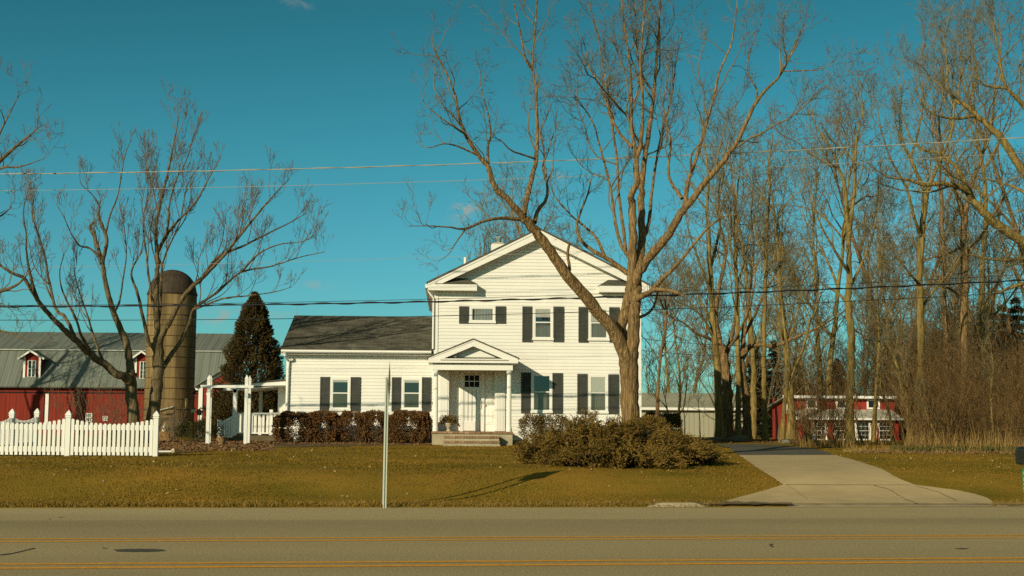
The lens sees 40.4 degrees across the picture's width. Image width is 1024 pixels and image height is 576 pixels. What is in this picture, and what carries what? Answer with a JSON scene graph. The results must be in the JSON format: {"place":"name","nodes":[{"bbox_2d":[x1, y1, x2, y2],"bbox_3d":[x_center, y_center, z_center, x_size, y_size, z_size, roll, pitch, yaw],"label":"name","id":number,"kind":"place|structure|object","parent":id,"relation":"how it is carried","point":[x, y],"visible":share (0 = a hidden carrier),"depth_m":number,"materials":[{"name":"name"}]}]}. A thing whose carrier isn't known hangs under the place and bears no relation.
{"place":"outdoors","nodes":[
{"label":"outdoors","id":0,"kind":"place"},
{"bbox_2d":[0,507,1023,575],"bbox_3d":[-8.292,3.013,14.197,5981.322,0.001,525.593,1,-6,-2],"label":"road","id":1,"kind":"structure","parent":0,"point":[503,522],"depth_m":20.16,"materials":[{"name":"grey asphalt"}]},
{"bbox_2d":[0,535,1012,538],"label":"road marking","id":2,"kind":"object","parent":1,"relation":"on","point":[502,537],"visible":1,"depth_m":20.60,"materials":[{"name":"yellow paint"}]},
{"bbox_2d":[0,561,1023,568],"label":"road marking","id":3,"kind":"object","parent":1,"relation":"on","point":[506,564],"visible":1,"depth_m":16.55,"materials":[{"name":"yellow paint"}]},
{"bbox_2d":[0,557,1023,564],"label":"road marking","id":4,"kind":"object","parent":1,"relation":"on","point":[505,560],"visible":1,"depth_m":16.99,"materials":[{"name":"yellow paint"}]},
{"bbox_2d":[0,537,1023,541],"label":"road marking","id":5,"kind":"object","parent":1,"relation":"on","point":[504,539],"visible":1,"depth_m":20.24,"materials":[{"name":"yellow paint"}]},
{"bbox_2d":[0,435,1023,507],"bbox_3d":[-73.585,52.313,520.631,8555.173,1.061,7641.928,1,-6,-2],"label":"ground","id":6,"kind":"structure","parent":0,"point":[398,492],"depth_m":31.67,"materials":[{"name":"plant"}]},
{"bbox_2d":[0,55,71,348],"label":"bare tree","id":7,"kind":"object","parent":6,"relation":"on","point":[3,157],"visible":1,"depth_m":42.95,"materials":[{"name":"brown plant"}]},
{"bbox_2d":[0,124,141,443],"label":"bare maple","id":8,"kind":"object","parent":6,"relation":"on","point":[128,377],"visible":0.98,"depth_m":49.17,"materials":[{"name":"brown plant"}]},
{"bbox_2d":[0,408,159,456],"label":"picket fence","id":9,"kind":"object","parent":6,"relation":"on","point":[17,435],"visible":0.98,"depth_m":38.26,"materials":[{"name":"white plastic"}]},
{"bbox_2d":[42,373,149,439],"bbox_3d":[-16.814,4.791,57.088,4.605,2.846,3.196,1,-6,-2],"label":"bare shrub","id":10,"kind":"object","parent":6,"relation":"on","point":[115,411],"visible":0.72,"depth_m":56.89,"materials":[{"name":"brown plant"}]},
{"bbox_2d":[0,332,241,434],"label":"barn","id":11,"kind":"structure","parent":6,"relation":"on","point":[28,369],"depth_m":93.85,"materials":[{"name":"metal"}]},
{"bbox_2d":[0,394,44,423],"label":"sliding door","id":12,"kind":"structure","parent":11,"relation":"in","point":[24,405],"depth_m":93.21,"materials":[{"name":"red wood"}]},
{"bbox_2d":[48,394,82,424],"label":"sliding door","id":13,"kind":"structure","parent":11,"relation":"in","point":[53,415],"depth_m":93.33,"materials":[{"name":"red wood"}]},
{"bbox_2d":[143,270,197,436],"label":"silo","id":14,"kind":"object","parent":6,"relation":"on","point":[179,378],"visible":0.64,"depth_m":82.14,"materials":[{"name":"beige concrete"}]},
{"bbox_2d":[185,420,225,440],"bbox_3d":[-11.752,5.454,53.270,1.574,0.870,1.352,1,-6,-2],"label":"shrub","id":15,"kind":"object","parent":6,"relation":"on","point":[214,426],"visible":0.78,"depth_m":53.06,"materials":[{"name":"green plant"}]},
{"bbox_2d":[158,440,274,450],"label":"fallen leaves","id":16,"kind":"object","parent":6,"relation":"on","point":[215,445],"visible":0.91,"depth_m":46.63,"materials":[{"name":"brown plant"}]},
{"bbox_2d":[200,375,253,443],"bbox_3d":[-10.013,4.327,49.112,1.842,2.504,0.889,1,-6,-2],"label":"garden arbour","id":17,"kind":"object","parent":6,"relation":"on","point":[247,386],"visible":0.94,"depth_m":48.77,"materials":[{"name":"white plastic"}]},
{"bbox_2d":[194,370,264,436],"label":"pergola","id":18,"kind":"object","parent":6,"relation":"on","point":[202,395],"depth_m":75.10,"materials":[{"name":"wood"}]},
{"bbox_2d":[127,77,333,442],"bbox_3d":[-10.432,-1.043,50.477,7.413,13.428,7.524,1,-6,-2],"label":"bare maple","id":19,"kind":"object","parent":6,"relation":"on","point":[159,364],"visible":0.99,"depth_m":50.41,"materials":[{"name":"brown plant"}]},
{"bbox_2d":[212,291,285,437],"bbox_3d":[-11.451,3.479,61.475,3.903,6.736,4.095,1,-6,-2],"label":"cedar","id":20,"kind":"object","parent":6,"relation":"on","point":[244,351],"visible":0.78,"depth_m":60.91,"materials":[{"name":"green plant"}]},
{"bbox_2d":[158,443,421,452],"bbox_3d":[-6.678,5.311,46.279,10.170,0.180,8.836,2,-6,-16],"label":"mulch bed","id":21,"kind":"object","parent":6,"relation":"on","point":[297,445],"visible":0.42,"depth_m":48.50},
{"bbox_2d":[271,410,342,442],"bbox_3d":[-7.566,5.110,51.390,2.674,1.264,1.316,1,-6,-2],"label":"hedge","id":22,"kind":"object","parent":6,"relation":"on","point":[311,422],"visible":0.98,"depth_m":50.98,"materials":[{"name":"brown plant"}]},
{"bbox_2d":[336,409,390,442],"bbox_3d":[-5.487,5.153,51.542,2.229,1.333,1.199,1,-6,-2],"label":"hedge","id":23,"kind":"object","parent":6,"relation":"on","point":[365,421],"visible":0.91,"depth_m":51.18,"materials":[{"name":"brown plant"}]},
{"bbox_2d":[382,362,390,507],"bbox_3d":[-2.551,3.026,28.134,0.123,3.095,0.920,1,-6,-2],"label":"road sign","id":24,"kind":"object","parent":6,"relation":"on","point":[387,387],"visible":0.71,"depth_m":27.92,"materials":[{"name":"metal"}]},
{"bbox_2d":[388,409,432,443],"bbox_3d":[-3.836,5.125,51.477,1.832,1.309,1.388,1,-6,-2],"label":"hedge","id":25,"kind":"object","parent":6,"relation":"on","point":[401,418],"visible":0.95,"depth_m":51.04,"materials":[{"name":"brown plant"}]},
{"bbox_2d":[198,228,649,446],"bbox_3d":[-3.495,2.099,56.619,17.284,8.974,13.500,1,-6,-2],"label":"farmhouse","id":26,"kind":"object","parent":6,"relation":"on","point":[490,380],"visible":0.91,"depth_m":53.10,"materials":[{"name":"white wood"}]},
{"bbox_2d":[329,377,350,410],"bbox_3d":[-6.531,4.032,52.918,0.808,1.269,0.075,1,-6,-2],"label":"window","id":27,"kind":"structure","parent":26,"relation":"in","point":[340,387],"depth_m":52.92,"materials":[{"name":"white paint"}]},
{"bbox_2d":[401,377,421,410],"bbox_3d":[-3.828,4.044,53.037,0.813,1.265,0.075,1,-6,-2],"label":"window","id":28,"kind":"structure","parent":26,"relation":"in","point":[411,389],"depth_m":53.03,"materials":[{"name":"white paint"}]},
{"bbox_2d":[463,375,480,430],"bbox_3d":[-1.523,4.380,53.182,0.726,2.142,0.100,1,-6,-2],"label":"front door","id":29,"kind":"structure","parent":26,"relation":"in","point":[471,383],"depth_m":53.20,"materials":[{"name":"white paint"}]},
{"bbox_2d":[469,306,495,322],"bbox_3d":[-1.130,1.013,53.104,1.032,0.660,0.075,1,-6,-2],"label":"window","id":30,"kind":"structure","parent":26,"relation":"in","point":[478,313],"depth_m":53.11,"materials":[{"name":"white paint"}]},
{"bbox_2d":[530,373,552,412],"bbox_3d":[1.128,3.997,52.910,0.850,1.518,0.075,1,-6,-2],"label":"window","id":31,"kind":"structure","parent":26,"relation":"in","point":[541,383],"depth_m":52.90,"materials":[{"name":"glass"}]},
{"bbox_2d":[532,306,553,339],"bbox_3d":[1.183,1.349,53.174,0.830,1.303,0.075,1,-6,-2],"label":"window","id":32,"kind":"structure","parent":26,"relation":"in","point":[542,323],"depth_m":53.18,"materials":[{"name":"white paint"}]},
{"bbox_2d":[588,374,608,413],"bbox_3d":[3.282,4.034,53.002,0.801,1.491,0.075,1,-6,-2],"label":"window","id":33,"kind":"structure","parent":26,"relation":"in","point":[597,383],"depth_m":53.01,"materials":[{"name":"white paint"}]},
{"bbox_2d":[588,307,609,340],"bbox_3d":[3.321,1.370,53.267,0.835,1.297,0.075,1,-6,-2],"label":"window","id":34,"kind":"structure","parent":26,"relation":"in","point":[596,332],"depth_m":53.24,"materials":[{"name":"white paint"}]},
{"bbox_2d":[456,196,510,261],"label":"bare tree","id":35,"kind":"object","parent":6,"relation":"on","point":[486,238],"visible":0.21,"depth_m":81.70,"materials":[{"name":"brown plant"}]},
{"bbox_2d":[0,499,1023,506],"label":"grass","id":36,"kind":"structure","parent":6,"relation":"on","point":[335,503],"depth_m":28.31,"materials":[{"name":"plant"}]},
{"bbox_2d":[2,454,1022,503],"bbox_3d":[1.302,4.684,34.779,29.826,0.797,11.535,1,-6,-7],"label":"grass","id":37,"kind":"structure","parent":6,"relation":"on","point":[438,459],"depth_m":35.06,"materials":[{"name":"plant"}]},
{"bbox_2d":[474,151,587,247],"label":"bare tree","id":38,"kind":"object","parent":6,"relation":"on","point":[512,211],"visible":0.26,"depth_m":75.04,"materials":[{"name":"brown plant"}]},
{"bbox_2d":[479,193,608,248],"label":"bare tree","id":39,"kind":"object","parent":6,"relation":"on","point":[504,233],"visible":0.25,"depth_m":86.18,"materials":[{"name":"brown plant"}]},
{"bbox_2d":[517,412,570,444],"bbox_3d":[1.221,5.206,51.496,2.154,1.238,1.252,1,-6,-2],"label":"yew bush","id":40,"kind":"object","parent":6,"relation":"on","point":[539,423],"visible":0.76,"depth_m":51.34,"materials":[{"name":"plant"}]},
{"bbox_2d":[508,403,730,469],"bbox_3d":[2.818,3.901,35.795,5.564,1.958,4.692,3,-6,-27],"label":"juniper","id":41,"kind":"object","parent":6,"relation":"on","point":[591,443],"visible":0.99,"depth_m":35.18,"materials":[{"name":"green plant"}]},
{"bbox_2d":[392,0,869,425],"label":"bare tree","id":42,"kind":"object","parent":6,"relation":"on","point":[625,341],"visible":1,"depth_m":40.17,"materials":[{"name":"brown plant"}]},
{"bbox_2d":[641,411,682,434],"bbox_3d":[5.972,5.603,56.052,1.783,1.339,1.819,1,-6,-2],"label":"yew bush","id":43,"kind":"object","parent":6,"relation":"on","point":[673,418],"visible":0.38,"depth_m":55.59,"materials":[{"name":"green plant"}]},
{"bbox_2d":[602,209,723,416],"bbox_3d":[5.876,1.363,54.386,4.621,9.492,3.815,1,-6,-2],"label":"bare tree","id":44,"kind":"object","parent":6,"relation":"on","point":[666,321],"visible":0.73,"depth_m":54.26,"materials":[{"name":"brown plant"}]},
{"bbox_2d":[647,276,693,392],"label":"bare tree","id":45,"kind":"object","parent":6,"relation":"on","point":[663,325],"visible":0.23,"depth_m":142.97,"materials":[{"name":"brown plant"}]},
{"bbox_2d":[643,232,710,432],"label":"understory tree","id":46,"kind":"object","parent":6,"relation":"on","point":[676,348],"visible":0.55,"depth_m":100.71,"materials":[{"name":"brown plant"}]},
{"bbox_2d":[641,393,761,436],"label":"metal building","id":47,"kind":"structure","parent":6,"relation":"on","point":[706,424],"depth_m":118.36,"materials":[{"name":"grey metal"}]},
{"bbox_2d":[666,239,741,392],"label":"bare tree","id":48,"kind":"object","parent":6,"relation":"on","point":[705,330],"visible":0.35,"depth_m":136.53,"materials":[{"name":"brown plant"}]},
{"bbox_2d":[655,253,756,431],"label":"understory tree","id":49,"kind":"object","parent":6,"relation":"on","point":[741,317],"visible":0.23,"depth_m":111.63,"materials":[{"name":"brown plant"}]},
{"bbox_2d":[665,246,748,436],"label":"understory tree","id":50,"kind":"object","parent":6,"relation":"on","point":[695,323],"visible":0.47,"depth_m":108.49,"materials":[{"name":"brown plant"}]},
{"bbox_2d":[659,72,761,439],"bbox_3d":[8.659,-1.743,65.388,4.004,17.846,7.331,-4,-7,38],"label":"bare tree","id":51,"kind":"object","parent":6,"relation":"on","point":[719,419],"visible":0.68,"depth_m":64.71,"materials":[{"name":"brown plant"}]},
{"bbox_2d":[641,97,782,439],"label":"bare tree","id":52,"kind":"object","parent":6,"relation":"on","point":[727,390],"visible":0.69,"depth_m":65.60,"materials":[{"name":"brown plant"}]},
{"bbox_2d":[702,100,779,435],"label":"bare tree","id":53,"kind":"object","parent":6,"relation":"on","point":[738,429],"visible":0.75,"depth_m":65.14,"materials":[{"name":"brown plant"}]},
{"bbox_2d":[696,120,810,438],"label":"bare tree","id":54,"kind":"object","parent":6,"relation":"on","point":[753,398],"visible":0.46,"depth_m":89.35,"materials":[{"name":"brown plant"}]},
{"bbox_2d":[733,350,774,437],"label":"spruce","id":55,"kind":"object","parent":6,"relation":"on","point":[759,415],"visible":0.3,"depth_m":112.32,"materials":[{"name":"green plant"}]},
{"bbox_2d":[717,205,793,398],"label":"understory tree","id":56,"kind":"object","parent":6,"relation":"on","point":[747,358],"visible":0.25,"depth_m":95.39,"materials":[{"name":"brown plant"}]},
{"bbox_2d":[759,339,783,436],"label":"spruce","id":57,"kind":"object","parent":6,"relation":"on","point":[774,353],"visible":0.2,"depth_m":118.69,"materials":[{"name":"green plant"}]},
{"bbox_2d":[706,106,837,438],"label":"bare tree","id":58,"kind":"object","parent":6,"relation":"on","point":[789,433],"visible":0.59,"depth_m":84.61,"materials":[{"name":"brown plant"}]},
{"bbox_2d":[741,92,816,440],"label":"bare tree","id":59,"kind":"object","parent":6,"relation":"on","point":[764,434],"visible":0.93,"depth_m":65.05,"materials":[{"name":"brown plant"}]},
{"bbox_2d":[756,244,813,418],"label":"understory tree","id":60,"kind":"object","parent":6,"relation":"on","point":[773,380],"visible":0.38,"depth_m":109.43,"materials":[{"name":"brown plant"}]},
{"bbox_2d":[734,223,841,438],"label":"understory tree","id":61,"kind":"object","parent":6,"relation":"on","point":[814,307],"visible":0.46,"depth_m":90.02,"materials":[{"name":"brown plant"}]},
{"bbox_2d":[709,149,875,439],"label":"bare tree","id":62,"kind":"object","parent":6,"relation":"on","point":[746,407],"visible":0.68,"depth_m":66.20,"materials":[{"name":"brown plant"}]},
{"bbox_2d":[743,230,845,442],"bbox_3d":[12.497,2.108,61.208,5.262,9.378,2.490,4,-7,-34],"label":"bare tree","id":63,"kind":"object","parent":6,"relation":"on","point":[783,419],"visible":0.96,"depth_m":60.86,"materials":[{"name":"brown plant"}]},
{"bbox_2d":[757,250,847,394],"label":"understory tree","id":64,"kind":"object","parent":6,"relation":"on","point":[813,354],"visible":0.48,"depth_m":107.85,"materials":[{"name":"brown plant"}]},
{"bbox_2d":[751,242,862,391],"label":"understory tree","id":65,"kind":"object","parent":6,"relation":"on","point":[824,262],"visible":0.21,"depth_m":122.36,"materials":[{"name":"brown plant"}]},
{"bbox_2d":[778,351,864,446],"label":"undergrowth","id":66,"kind":"object","parent":6,"relation":"on","point":[805,423],"visible":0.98,"depth_m":53.08,"materials":[{"name":"brown plant"}]},
{"bbox_2d":[798,426,854,447],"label":"tall grass","id":67,"kind":"structure","parent":6,"relation":"on","point":[837,444],"depth_m":51.52,"materials":[{"name":"beige plant"}]},
{"bbox_2d":[746,304,907,430],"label":"undergrowth","id":68,"kind":"object","parent":6,"relation":"on","point":[841,370],"visible":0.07,"depth_m":114.18,"materials":[{"name":"brown plant"}]},
{"bbox_2d":[763,107,893,395],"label":"bare tree","id":69,"kind":"object","parent":6,"relation":"on","point":[818,347],"visible":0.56,"depth_m":114.41,"materials":[{"name":"brown plant"}]},
{"bbox_2d":[735,58,922,395],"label":"bare tree","id":70,"kind":"object","parent":6,"relation":"on","point":[832,334],"visible":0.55,"depth_m":111.11,"materials":[{"name":"brown plant"}]},
{"bbox_2d":[767,395,903,439],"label":"red coop","id":71,"kind":"structure","parent":6,"relation":"on","point":[776,405],"depth_m":88.36,"materials":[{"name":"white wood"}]},
{"bbox_2d":[760,43,910,442],"bbox_3d":[14.471,-2.021,60.832,6.816,17.598,6.234,0,-6,6],"label":"bare tree","id":72,"kind":"object","parent":6,"relation":"on","point":[850,278],"visible":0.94,"depth_m":61.08,"materials":[{"name":"brown plant"}]},
{"bbox_2d":[780,66,912,394],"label":"bare tree","id":73,"kind":"object","parent":6,"relation":"on","point":[855,246],"visible":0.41,"depth_m":118.62,"materials":[{"name":"brown plant"}]},
{"bbox_2d":[837,304,894,443],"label":"sapling","id":74,"kind":"object","parent":6,"relation":"on","point":[892,439],"visible":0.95,"depth_m":58.50,"materials":[{"name":"brown plant"}]},
{"bbox_2d":[835,362,911,445],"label":"undergrowth","id":75,"kind":"object","parent":6,"relation":"on","point":[882,427],"visible":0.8,"depth_m":56.63,"materials":[{"name":"brown plant"}]},
{"bbox_2d":[837,251,915,395],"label":"understory tree","id":76,"kind":"object","parent":6,"relation":"on","point":[846,363],"visible":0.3,"depth_m":113.20,"materials":[{"name":"brown plant"}]},
{"bbox_2d":[838,159,920,441],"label":"bare tree","id":77,"kind":"object","parent":6,"relation":"on","point":[877,292],"visible":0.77,"depth_m":67.07,"materials":[{"name":"brown plant"}]},
{"bbox_2d":[845,239,931,434],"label":"understory tree","id":78,"kind":"object","parent":6,"relation":"on","point":[887,279],"visible":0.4,"depth_m":94.50,"materials":[{"name":"brown plant"}]},
{"bbox_2d":[855,206,927,395],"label":"understory tree","id":79,"kind":"object","parent":6,"relation":"on","point":[874,240],"visible":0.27,"depth_m":112.20,"materials":[{"name":"brown plant"}]},
{"bbox_2d":[877,319,911,441],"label":"sapling","id":80,"kind":"object","parent":6,"relation":"on","point":[900,373],"visible":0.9,"depth_m":54.68,"materials":[{"name":"brown plant"}]},
{"bbox_2d":[854,210,942,439],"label":"understory tree","id":81,"kind":"object","parent":6,"relation":"on","point":[892,329],"visible":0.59,"depth_m":74.65,"materials":[{"name":"brown plant"}]},
{"bbox_2d":[784,503,1023,506],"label":"gutter","id":82,"kind":"object","parent":6,"relation":"on","point":[884,505],"visible":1,"depth_m":29.51,"materials":[{"name":"concrete"}]},
{"bbox_2d":[849,4,994,440],"bbox_3d":[18.477,-3.322,63.504,7.368,20.697,6.363,1,-6,-2],"label":"bare tree","id":83,"kind":"object","parent":6,"relation":"on","point":[921,228],"visible":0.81,"depth_m":63.38,"materials":[{"name":"brown plant"}]},
{"bbox_2d":[884,213,969,421],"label":"understory tree","id":84,"kind":"object","parent":6,"relation":"on","point":[915,261],"visible":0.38,"depth_m":88.67,"materials":[{"name":"brown plant"}]},
{"bbox_2d":[835,0,1023,306],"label":"bare tree","id":85,"kind":"object","parent":6,"relation":"on","point":[1010,233],"visible":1,"depth_m":50.51,"materials":[{"name":"brown plant"}]},
{"bbox_2d":[854,449,1014,453],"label":"fallen leaves","id":86,"kind":"object","parent":6,"relation":"on","point":[911,452],"visible":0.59,"depth_m":46.01,"materials":[{"name":"brown plant"}]},
{"bbox_2d":[847,263,1023,447],"bbox_3d":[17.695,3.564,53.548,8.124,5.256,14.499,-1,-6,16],"label":"undergrowth","id":87,"kind":"object","parent":6,"relation":"on","point":[1001,416],"visible":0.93,"depth_m":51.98,"materials":[{"name":"brown plant"}]},
{"bbox_2d":[875,81,1005,439],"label":"bare tree","id":88,"kind":"object","parent":6,"relation":"on","point":[903,421],"visible":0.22,"depth_m":94.36,"materials":[{"name":"brown plant"}]},
{"bbox_2d":[884,31,1005,440],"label":"bare tree","id":89,"kind":"object","parent":6,"relation":"on","point":[939,178],"visible":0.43,"depth_m":85.21,"materials":[{"name":"brown plant"}]},
{"bbox_2d":[895,204,994,419],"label":"understory tree","id":90,"kind":"object","parent":6,"relation":"on","point":[946,278],"visible":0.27,"depth_m":86.24,"materials":[{"name":"brown plant"}]},
{"bbox_2d":[874,0,1023,438],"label":"bare tree","id":91,"kind":"object","parent":6,"relation":"on","point":[963,214],"visible":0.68,"depth_m":67.38,"materials":[{"name":"brown plant"}]},
{"bbox_2d":[880,0,1023,298],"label":"bare tree","id":92,"kind":"object","parent":6,"relation":"on","point":[1000,181],"visible":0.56,"depth_m":85.83,"materials":[{"name":"brown plant"}]},
{"bbox_2d":[889,442,1017,452],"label":"tall grass","id":93,"kind":"structure","parent":6,"relation":"on","point":[926,448],"depth_m":47.28,"materials":[{"name":"beige plant"}]},
{"bbox_2d":[895,185,1012,434],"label":"understory tree","id":94,"kind":"object","parent":6,"relation":"on","point":[949,303],"visible":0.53,"depth_m":71.91,"materials":[{"name":"brown plant"}]},
{"bbox_2d":[902,422,1023,449],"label":"tall grass","id":95,"kind":"structure","parent":6,"relation":"on","point":[939,442],"depth_m":48.82,"materials":[{"name":"beige plant"}]},
{"bbox_2d":[903,0,1023,434],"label":"bare tree","id":96,"kind":"object","parent":6,"relation":"on","point":[983,168],"visible":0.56,"depth_m":78.73,"materials":[{"name":"brown plant"}]},
{"bbox_2d":[912,165,1022,441],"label":"understory tree","id":97,"kind":"object","parent":6,"relation":"on","point":[977,317],"visible":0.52,"depth_m":70.30,"materials":[{"name":"brown plant"}]},
{"bbox_2d":[938,199,1023,394],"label":"understory tree","id":98,"kind":"object","parent":6,"relation":"on","point":[1007,312],"visible":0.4,"depth_m":81.20,"materials":[{"name":"brown plant"}]},
{"bbox_2d":[975,315,1000,443],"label":"sapling","id":99,"kind":"object","parent":6,"relation":"on","point":[991,380],"visible":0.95,"depth_m":53.37,"materials":[{"name":"brown plant"}]},
{"bbox_2d":[995,297,1023,387],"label":"spruce","id":100,"kind":"object","parent":6,"relation":"on","point":[1012,310],"visible":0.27,"depth_m":95.69,"materials":[{"name":"green plant"}]},
{"bbox_2d":[0,0,1023,393],"label":"sky","id":101,"kind":"structure","parent":0,"point":[318,83],"materials":[{"name":"blue"}]},
{"bbox_2d":[0,274,1023,305],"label":"power line","id":102,"kind":"object","parent":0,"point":[515,296],"visible":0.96,"depth_m":46.69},
{"bbox_2d":[0,152,1023,190],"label":"power line","id":103,"kind":"object","parent":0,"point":[497,179],"visible":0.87,"depth_m":47.05,"materials":[{"name":"metal"}]},
{"bbox_2d":[1,279,1023,307],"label":"power line","id":104,"kind":"object","parent":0,"point":[502,299],"visible":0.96,"depth_m":46.67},
{"bbox_2d":[6,137,1023,173],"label":"power line","id":105,"kind":"object","parent":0,"point":[511,162],"visible":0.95,"depth_m":47.13,"materials":[{"name":"metal"}]},
{"bbox_2d":[18,292,1018,320],"bbox_3d":[1.800,0.135,46.839,55.418,2.296,0.024,1,-6,-2],"label":"power line","id":106,"kind":"object","parent":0,"point":[509,314],"visible":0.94,"depth_m":46.65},
{"bbox_2d":[712,444,833,454],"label":"driveway asphalt","id":107,"kind":"structure","parent":0,"point":[751,449],"depth_m":47.22,"materials":[{"name":"grey asphalt"}]},
{"bbox_2d":[727,455,991,503],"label":"driveway","id":108,"kind":"structure","parent":0,"point":[851,481],"depth_m":32.15,"materials":[{"name":"concrete"}]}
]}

